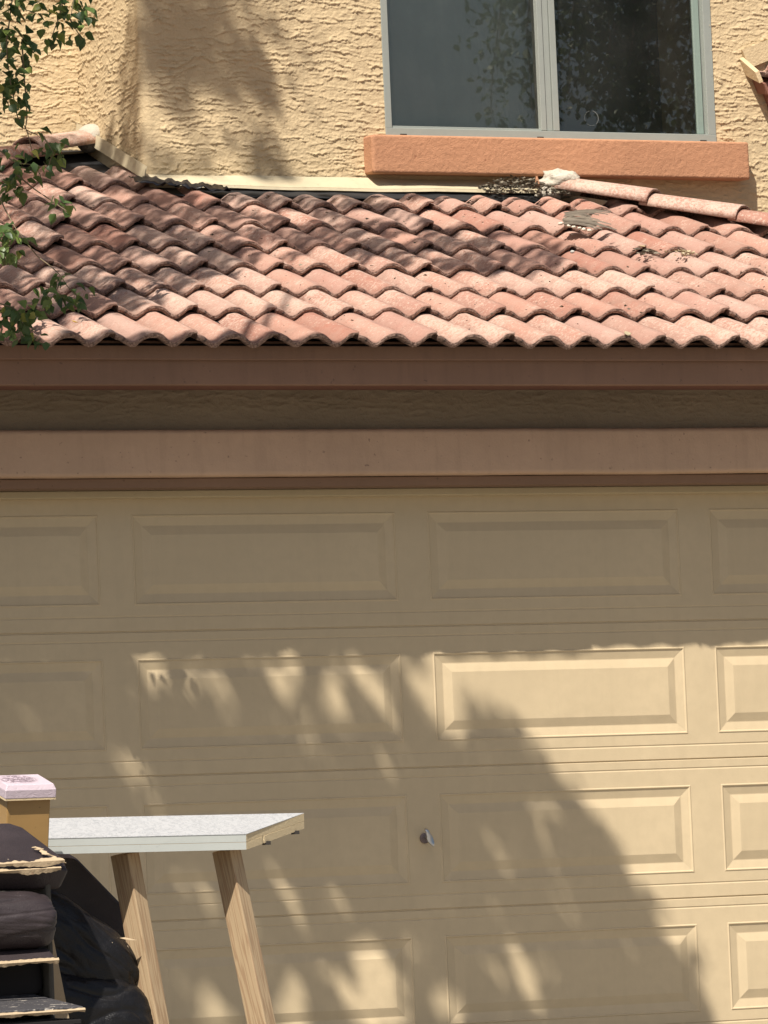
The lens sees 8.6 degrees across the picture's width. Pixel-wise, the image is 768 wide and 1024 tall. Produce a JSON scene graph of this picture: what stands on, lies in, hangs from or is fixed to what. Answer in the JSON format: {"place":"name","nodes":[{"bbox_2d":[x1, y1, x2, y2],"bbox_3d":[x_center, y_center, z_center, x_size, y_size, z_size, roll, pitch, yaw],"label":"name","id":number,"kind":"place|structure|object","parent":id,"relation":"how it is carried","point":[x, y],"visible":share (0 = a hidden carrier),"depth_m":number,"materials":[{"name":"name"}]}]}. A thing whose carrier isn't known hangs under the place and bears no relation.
{"place":"outdoors","nodes":[
{"label":"outdoors","id":0,"kind":"place"},
{"bbox_3d":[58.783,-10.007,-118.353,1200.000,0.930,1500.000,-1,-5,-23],"label":"ground","id":1,"kind":"structure","parent":0,"visible":0},
{"bbox_2d":[0,774,55,846],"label":"wooden post","id":2,"kind":"object","parent":1,"relation":"on","point":[25,802],"visible":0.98,"depth_m":13.17,"materials":[{"name":"pink paint"}]},
{"bbox_2d":[0,823,85,1023],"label":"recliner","id":3,"kind":"object","parent":1,"relation":"on","point":[33,870],"visible":1,"depth_m":12.74,"materials":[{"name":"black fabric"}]},
{"bbox_2d":[0,0,98,350],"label":"shade tree","id":4,"kind":"object","parent":1,"relation":"on","point":[9,87],"visible":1,"depth_m":18.36,"materials":[{"name":"green plant"}]},
{"bbox_2d":[52,939,68,1017],"bbox_3d":[-0.825,1.480,13.362,0.160,0.800,0.025,-1,-5,-23],"label":"pale plank","id":5,"kind":"object","parent":1,"relation":"on","point":[59,994],"visible":0.02,"depth_m":13.36,"materials":[{"name":"brown wood"}]},
{"bbox_2d":[51,854,152,1023],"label":"trash bag","id":6,"kind":"object","parent":1,"relation":"on","point":[98,968],"visible":0.53,"depth_m":13.50,"materials":[{"name":"black plastic"}]},
{"bbox_2d":[0,0,767,1023],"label":"house","id":7,"kind":"structure","parent":1,"relation":"on","point":[424,608],"depth_m":19.45,"materials":[{"name":"paint"}]},
{"bbox_2d":[0,485,767,1023],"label":"garage door","id":8,"kind":"structure","parent":7,"relation":"in","point":[520,742],"depth_m":19.29,"materials":[{"name":"paint"}]},
{"bbox_2d":[92,201,766,324],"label":"leaf litter","id":9,"kind":"object","parent":7,"relation":"on","point":[445,283],"visible":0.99,"depth_m":20.05,"materials":[{"name":"plant"}]},
{"bbox_2d":[478,175,570,195],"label":"leaf litter","id":10,"kind":"object","parent":7,"relation":"on","point":[497,190],"visible":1,"depth_m":21.55,"materials":[{"name":"plant"}]},
{"bbox_2d":[380,0,716,141],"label":"window","id":11,"kind":"structure","parent":7,"relation":"in","point":[572,69],"depth_m":21.96,"materials":[{"name":"glass"}]},
{"bbox_2d":[558,209,616,231],"bbox_3d":[0.823,-1.185,20.829,0.228,0.109,0.159,-2,-4,-5],"label":"roof debris","id":12,"kind":"object","parent":7,"relation":"on","point":[572,219],"visible":1,"depth_m":20.83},
{"bbox_2d":[632,248,660,255],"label":"leaf litter","id":13,"kind":"object","parent":7,"relation":"on","point":[648,250],"visible":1,"depth_m":20.57,"materials":[{"name":"brown plant"}]},
{"bbox_2d":[664,248,697,255],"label":"leaf litter","id":14,"kind":"object","parent":7,"relation":"on","point":[683,251],"visible":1,"depth_m":20.64,"materials":[{"name":"beige plant"}]},
{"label":"driveway","id":15,"kind":"structure","parent":0,"visible":0},
{"bbox_2d":[48,813,303,1023],"bbox_3d":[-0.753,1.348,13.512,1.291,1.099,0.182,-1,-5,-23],"label":"worktable","id":16,"kind":"object","parent":15,"relation":"on","point":[229,837],"visible":1,"depth_m":13.60,"materials":[{"name":"white laminate"}]}
]}

